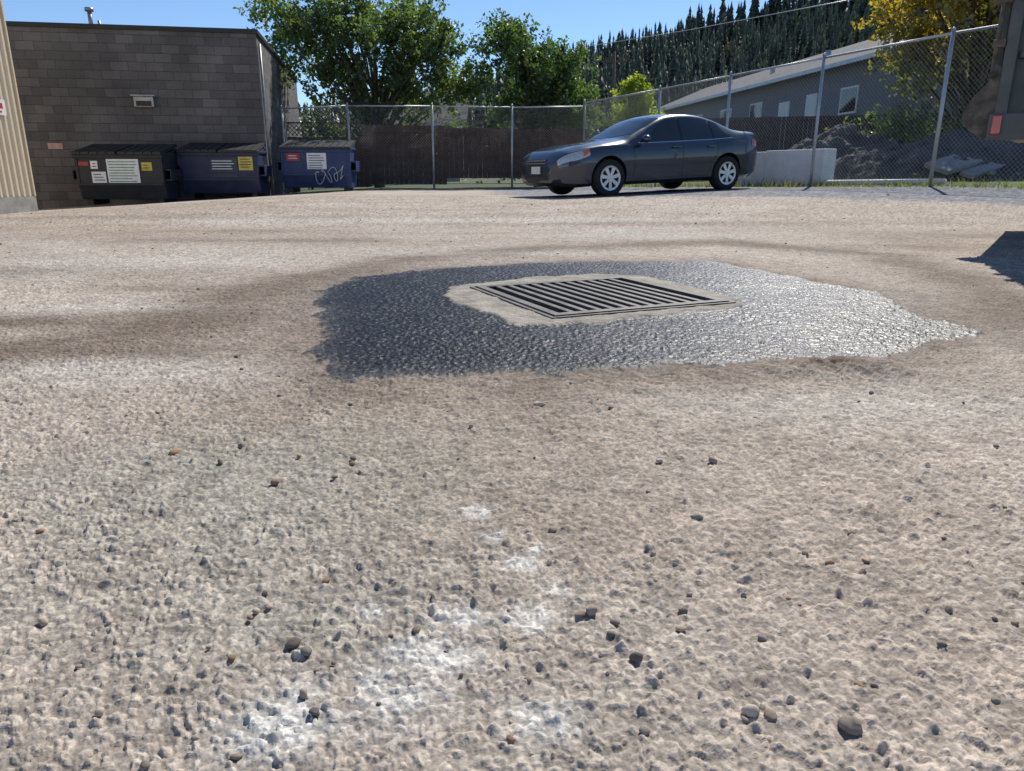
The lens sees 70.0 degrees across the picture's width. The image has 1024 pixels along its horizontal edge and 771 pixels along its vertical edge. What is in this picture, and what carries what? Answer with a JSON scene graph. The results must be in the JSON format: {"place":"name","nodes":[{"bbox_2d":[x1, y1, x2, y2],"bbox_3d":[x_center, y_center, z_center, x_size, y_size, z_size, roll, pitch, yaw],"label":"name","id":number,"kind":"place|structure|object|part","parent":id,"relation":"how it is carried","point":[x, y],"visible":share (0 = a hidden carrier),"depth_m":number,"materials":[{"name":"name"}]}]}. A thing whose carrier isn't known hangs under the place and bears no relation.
{"place":"outdoors","nodes":[
{"label":"outdoors","id":0,"kind":"place"},
{"bbox_2d":[2,0,848,112],"label":"sky","id":1,"kind":"structure","parent":0,"point":[576,19],"materials":[{"name":"blue"}]},
{"bbox_2d":[0,178,1023,770],"bbox_3d":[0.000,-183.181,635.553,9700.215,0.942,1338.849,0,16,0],"label":"ground","id":2,"kind":"structure","parent":0,"point":[428,356],"depth_m":1.02,"materials":[{"name":"beige asphalt"}]},
{"bbox_2d":[0,0,37,213],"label":"corrugated metal warehouse","id":3,"kind":"structure","parent":2,"relation":"on","point":[17,191],"depth_m":13.20,"materials":[{"name":"metal"}]},
{"bbox_2d":[0,99,6,115],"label":"warning sign","id":4,"kind":"object","parent":3,"relation":"attached to","point":[2,108],"visible":1,"depth_m":12.90,"materials":[{"name":"white paint"}]},
{"bbox_2d":[71,144,183,204],"bbox_3d":[-8.804,-4.871,16.826,2.110,1.350,1.200,-2,16,-6],"label":"dumpster","id":5,"kind":"object","parent":2,"relation":"on","point":[103,173],"visible":1,"depth_m":16.39,"materials":[{"name":"black paint"}]},
{"bbox_2d":[7,26,304,208],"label":"walls","id":6,"kind":"structure","parent":2,"relation":"on","point":[76,87],"depth_m":17.77,"materials":[{"name":"concrete"}]},
{"bbox_2d":[47,143,62,148],"bbox_3d":[-11.055,-5.797,17.706,0.330,0.140,0.010,-3,16,-10],"label":"wall notice","id":7,"kind":"object","parent":6,"relation":"attached to","point":[55,145],"depth_m":17.70,"materials":[{"name":"paper"}]},
{"bbox_2d":[130,94,155,106],"bbox_3d":[-8.917,-6.893,17.715,0.550,0.280,0.158,-3,16,-10],"label":"wall vent","id":8,"kind":"object","parent":6,"relation":"attached to","point":[139,97],"depth_m":17.67,"materials":[{"name":"metal"}]},
{"bbox_2d":[136,101,151,105],"bbox_3d":[-8.909,-6.824,17.692,0.350,0.120,0.004,-3,16,-10],"label":"vent opening","id":9,"kind":"object","parent":8,"relation":"attached to","point":[143,103],"visible":1,"depth_m":17.69,"materials":[{"name":"black plastic"}]},
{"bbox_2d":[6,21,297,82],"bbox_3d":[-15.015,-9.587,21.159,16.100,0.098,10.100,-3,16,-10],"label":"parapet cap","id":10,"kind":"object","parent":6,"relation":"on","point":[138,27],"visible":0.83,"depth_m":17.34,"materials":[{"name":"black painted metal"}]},
{"bbox_2d":[84,7,100,23],"bbox_3d":[-10.367,-9.028,18.096,0.190,0.530,0.447,0,16,-1],"label":"roof vent pipe","id":11,"kind":"object","parent":10,"relation":"on","point":[89,10],"visible":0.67,"depth_m":17.92,"materials":[{"name":"metal"}]},
{"bbox_2d":[258,44,273,194],"bbox_3d":[-6.228,-6.691,18.527,0.055,3.600,0.055,-10,19,-31],"label":"downpipe","id":12,"kind":"object","parent":6,"relation":"attached to","point":[265,112],"visible":1,"depth_m":18.46,"materials":[{"name":"metal"}]},
{"bbox_2d":[176,142,271,198],"bbox_3d":[-7.043,-5.288,17.954,2.060,1.330,1.200,-2,16,-7],"label":"dumpster","id":13,"kind":"object","parent":2,"relation":"on","point":[208,167],"visible":0.91,"depth_m":17.50,"materials":[{"name":"blue paint"}]},
{"bbox_2d":[277,140,360,192],"bbox_3d":[-4.986,-5.702,18.982,1.980,1.330,1.200,-1,16,-4],"label":"dumpster","id":14,"kind":"object","parent":2,"relation":"on","point":[318,164],"visible":1,"depth_m":18.52,"materials":[{"name":"blue paint"}]},
{"bbox_2d":[286,122,368,186],"bbox_3d":[-5.294,-6.635,21.062,2.241,1.785,0.071,-2,16,-6],"label":"wooden fence","id":15,"kind":"object","parent":2,"relation":"on","point":[359,148],"visible":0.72,"depth_m":20.93,"materials":[{"name":"brown wood"}]},
{"bbox_2d":[232,0,490,187],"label":"maple tree","id":16,"kind":"object","parent":2,"relation":"on","point":[365,23],"visible":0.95,"depth_m":22.75,"materials":[{"name":"green plant"}]},
{"bbox_2d":[363,125,446,184],"bbox_3d":[-3.103,-6.718,21.323,2.374,1.659,0.070,-2,16,-7],"label":"wooden fence","id":17,"kind":"object","parent":2,"relation":"on","point":[379,140],"visible":0.83,"depth_m":21.32,"materials":[{"name":"brown wood"}]},
{"bbox_2d":[354,126,465,183],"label":"walls","id":18,"kind":"structure","parent":2,"relation":"on","point":[455,180],"depth_m":42.35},
{"bbox_2d":[344,92,471,127],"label":"roof","id":19,"kind":"structure","parent":18,"relation":"on","point":[465,115],"depth_m":41.95,"materials":[{"name":"concrete"}]},
{"bbox_2d":[346,123,464,125],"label":"gutter","id":20,"kind":"object","parent":19,"relation":"attached to","point":[426,124],"visible":0.07,"depth_m":40.98,"materials":[{"name":"metal"}]},
{"bbox_2d":[280,102,585,193],"bbox_3d":[-2.098,-6.734,20.891,8.579,2.601,0.100,-2,16,-8],"label":"chain link fence","id":21,"kind":"object","parent":2,"relation":"on","point":[347,106],"visible":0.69,"depth_m":20.85,"materials":[{"name":"metal"}]},
{"bbox_2d":[0,193,1023,770],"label":"loose pebbles","id":22,"kind":"object","parent":2,"relation":"on","point":[848,725],"visible":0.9,"depth_m":0.68,"materials":[{"name":"stone"}]},
{"bbox_2d":[444,127,588,177],"bbox_3d":[0.167,-6.900,21.735,4.334,1.420,0.070,-2,16,-8],"label":"wooden fence","id":23,"kind":"object","parent":2,"relation":"on","point":[453,154],"visible":0.55,"depth_m":21.64,"materials":[{"name":"brown wood"}]},
{"bbox_2d":[302,103,732,189],"bbox_3d":[0.109,-10.919,34.649,29.964,4.622,4.795,-2,16,-7],"label":"hedge","id":24,"kind":"object","parent":2,"relation":"on","point":[605,122],"depth_m":34.01,"materials":[{"name":"green plant"}]},
{"bbox_2d":[457,7,604,186],"bbox_3d":[0.704,-9.293,24.066,4.853,5.734,4.165,0,16,0],"label":"maple tree","id":25,"kind":"object","parent":2,"relation":"on","point":[542,78],"visible":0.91,"depth_m":23.42,"materials":[{"name":"green plant"}]},
{"bbox_2d":[470,276,735,318],"bbox_3d":[0.285,0.027,2.631,0.760,0.726,0.760,-7,18,-23],"label":"storm drain grate","id":26,"kind":"object","parent":2,"relation":"in","point":[558,299],"visible":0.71,"depth_m":2.47,"materials":[{"name":"metal"}]},
{"bbox_2d":[601,51,626,121],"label":"utility pole","id":27,"kind":"object","parent":2,"relation":"on","point":[614,61],"visible":0.54,"depth_m":57.21,"materials":[{"name":"brown wood"}]},
{"bbox_2d":[298,0,961,139],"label":"conifer forest","id":28,"kind":"object","parent":2,"relation":"on","point":[680,58],"visible":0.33,"depth_m":187.60,"materials":[{"name":"green plant"}]},
{"bbox_2d":[610,71,664,123],"bbox_3d":[4.612,-9.229,26.529,2.378,3.987,1.780,0,16,0],"label":"young birch tree","id":29,"kind":"object","parent":2,"relation":"on","point":[637,84],"visible":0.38,"depth_m":26.06,"materials":[{"name":"green plant"}]},
{"bbox_2d":[521,114,756,195],"bbox_3d":[2.579,-4.568,14.438,4.853,1.469,2.190,-10,19,-26],"label":"parked car","id":30,"kind":"object","parent":2,"relation":"on","point":[670,151],"visible":0.99,"depth_m":13.66,"materials":[{"name":"grey paint"}]},
{"bbox_3d":[2.723,-4.755,13.595,0.900,0.427,0.195,-10,19,-26],"label":"front window","id":31,"kind":"part","parent":30,"relation":"part of","materials":[{"name":"black glass"}]},
{"bbox_3d":[3.496,-4.910,13.975,0.730,0.415,0.205,-10,19,-26],"label":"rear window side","id":32,"kind":"part","parent":30,"relation":"part of","materials":[{"name":"black glass"}]},
{"bbox_3d":[4.031,-4.987,14.237,0.430,0.328,0.192,-10,19,-26],"label":"quarter window","id":33,"kind":"part","parent":30,"relation":"part of","materials":[{"name":"black glass"}]},
{"bbox_2d":[734,149,836,185],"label":"wall blocks","id":34,"kind":"object","parent":2,"relation":"on","point":[793,168],"depth_m":15.41,"materials":[{"name":"concrete"}]},
{"bbox_2d":[699,114,885,180],"bbox_3d":[8.103,-7.871,24.679,8.114,2.250,0.070,4,17,15],"label":"wooden fence","id":35,"kind":"object","parent":2,"relation":"on","point":[789,135],"visible":0.19,"depth_m":24.25,"materials":[{"name":"brown wood"}]},
{"bbox_2d":[583,24,1023,186],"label":"chain link fence","id":36,"kind":"object","parent":2,"relation":"on","point":[953,32],"visible":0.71,"depth_m":13.55,"materials":[{"name":"metal"}]},
{"bbox_2d":[664,20,976,149],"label":"walls","id":37,"kind":"structure","parent":2,"relation":"on","point":[744,112],"depth_m":27.91,"materials":[{"name":"grey"}]},
{"bbox_2d":[749,102,762,116],"bbox_3d":[11.290,-12.643,33.891,0.038,0.840,1.240,-2,16,-7],"label":"frame","id":38,"kind":"object","parent":37,"relation":"attached to","point":[761,103],"visible":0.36,"depth_m":33.38,"materials":[{"name":"white paint"}]},
{"bbox_2d":[750,104,760,120],"bbox_3d":[11.265,-12.642,33.888,0.009,0.700,1.100,-2,16,-7],"label":"pane","id":39,"kind":"object","parent":38,"relation":"attached to","point":[754,110],"visible":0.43,"depth_m":33.83,"materials":[{"name":"grey glass"}]},
{"bbox_2d":[778,101,789,116],"bbox_3d":[11.639,-10.925,31.548,0.038,2.440,0.940,-2,16,-7],"label":"frame","id":40,"kind":"object","parent":37,"relation":"attached to","point":[788,107],"visible":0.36,"depth_m":30.89,"materials":[{"name":"white paint"}]},
{"bbox_2d":[778,103,788,145],"bbox_3d":[11.614,-10.924,31.545,0.008,2.300,0.800,-2,16,-7],"label":"pane","id":41,"kind":"object","parent":40,"relation":"attached to","point":[784,108],"visible":0.21,"depth_m":31.27,"materials":[{"name":"grey glass"}]},
{"bbox_2d":[803,93,817,125],"bbox_3d":[11.925,-10.305,29.404,0.038,2.640,0.840,-2,16,-7],"label":"frame","id":42,"kind":"object","parent":37,"relation":"attached to","point":[816,94],"visible":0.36,"depth_m":28.84,"materials":[{"name":"white paint"}]},
{"bbox_2d":[805,95,815,135],"bbox_3d":[11.900,-10.304,29.401,0.008,2.500,0.700,-2,16,-7],"label":"pane","id":43,"kind":"object","parent":42,"relation":"attached to","point":[811,108],"visible":0.43,"depth_m":29.15,"materials":[{"name":"grey glass"}]},
{"bbox_2d":[654,19,968,109],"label":"roof","id":44,"kind":"structure","parent":37,"relation":"on","point":[859,46],"depth_m":33.11,"materials":[{"name":"metal"}]},
{"bbox_2d":[662,49,893,110],"bbox_3d":[10.499,-14.315,35.821,0.117,0.140,26.200,-2,16,-7],"label":"gutter","id":45,"kind":"object","parent":44,"relation":"attached to","point":[843,62],"visible":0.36,"depth_m":29.95,"materials":[{"name":"metal"}]},
{"bbox_2d":[728,50,831,85],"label":"roof vents","id":46,"kind":"object","parent":44,"relation":"on","point":[828,52],"visible":0.32,"depth_m":30.64,"materials":[{"name":"grey metal"}]},
{"bbox_2d":[838,85,859,114],"bbox_3d":[12.261,-10.391,26.643,0.038,0.940,1.140,-2,16,-7],"label":"frame","id":47,"kind":"object","parent":37,"relation":"attached to","point":[857,94],"visible":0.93,"depth_m":26.31,"materials":[{"name":"white paint"}]},
{"bbox_2d":[839,87,856,112],"bbox_3d":[12.236,-10.390,26.640,0.009,0.800,1.000,-2,16,-7],"label":"pane","id":48,"kind":"object","parent":47,"relation":"attached to","point":[849,96],"visible":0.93,"depth_m":26.62,"materials":[{"name":"grey glass"}]},
{"bbox_2d":[623,174,1023,188],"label":"weeds","id":49,"kind":"object","parent":2,"relation":"on","point":[787,184],"visible":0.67,"depth_m":13.47,"materials":[{"name":"green plant"}]},
{"bbox_2d":[788,123,901,159],"bbox_3d":[8.600,-5.896,18.698,5.200,1.560,3.200,5,17,16],"label":"rubble mound","id":50,"kind":"object","parent":2,"relation":"on","point":[828,134],"visible":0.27,"depth_m":18.22,"materials":[{"name":"soil"}]},
{"bbox_2d":[812,179,946,184],"bbox_3d":[6.675,-3.750,13.489,0.100,0.143,2.708,-8,18,-26],"label":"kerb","id":51,"kind":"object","parent":2,"relation":"on","point":[913,182],"visible":0.62,"depth_m":13.29,"materials":[{"name":"paint"}]},
{"bbox_2d":[824,98,971,143],"bbox_3d":[10.787,-6.490,19.651,4.518,2.227,2.213,0,16,0],"label":"shrub","id":52,"kind":"object","parent":2,"relation":"on","point":[904,120],"visible":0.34,"depth_m":19.15,"materials":[{"name":"green plant"}]},
{"bbox_2d":[850,0,1000,130],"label":"autumn cottonwood tree","id":53,"kind":"object","parent":2,"relation":"on","point":[983,13],"visible":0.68,"depth_m":19.05,"materials":[{"name":"yellow plant"}]},
{"bbox_2d":[833,128,1023,180],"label":"rubble mound","id":54,"kind":"object","parent":2,"relation":"on","point":[973,141],"visible":0.56,"depth_m":15.35,"materials":[{"name":"soil"}]},
{"bbox_2d":[903,115,953,143],"bbox_3d":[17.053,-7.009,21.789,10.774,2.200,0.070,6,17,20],"label":"shrub","id":55,"kind":"object","parent":2,"relation":"on","point":[946,117],"visible":0.02,"depth_m":22.89,"materials":[{"name":"green plant"}]},
{"bbox_2d":[924,154,1004,178],"bbox_3d":[9.193,-4.467,14.861,1.350,0.160,0.850,-20,40,-20],"label":"slab","id":56,"kind":"object","parent":2,"relation":"on","point":[964,166],"depth_m":14.72,"materials":[{"name":"concrete"}]},
{"bbox_2d":[912,170,1019,175],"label":"rubble stones","id":57,"kind":"object","parent":2,"relation":"on","point":[990,174],"visible":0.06,"depth_m":14.49,"materials":[{"name":"grey stone"}]},
{"bbox_2d":[468,17,910,177],"bbox_3d":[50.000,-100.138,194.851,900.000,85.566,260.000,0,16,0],"label":"hill","id":58,"kind":"structure","parent":0,"point":[726,68],"depth_m":186.50,"materials":[{"name":"green plant"}]},
{"bbox_2d":[567,0,848,49],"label":"overhead cable","id":59,"kind":"object","parent":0,"point":[725,23],"visible":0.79,"depth_m":38.05,"materials":[{"name":"metal"}]},
{"bbox_2d":[961,0,1023,142],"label":"dump truck","id":60,"kind":"object","parent":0,"point":[994,109],"visible":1,"depth_m":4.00,"materials":[{"name":"paint"}]},
{"bbox_3d":[10.852,-13.594,37.178,0.038,0.840,1.340,-2,16,-7],"label":"frame","id":61,"kind":"object","parent":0,"visible":0},
{"bbox_2d":[720,111,729,120],"bbox_3d":[10.827,-13.593,37.175,0.009,0.700,1.200,-2,16,-7],"label":"pane","id":62,"kind":"object","parent":61,"relation":"attached to","point":[724,115],"visible":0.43,"depth_m":37.23,"materials":[{"name":"grey glass"}]}
]}

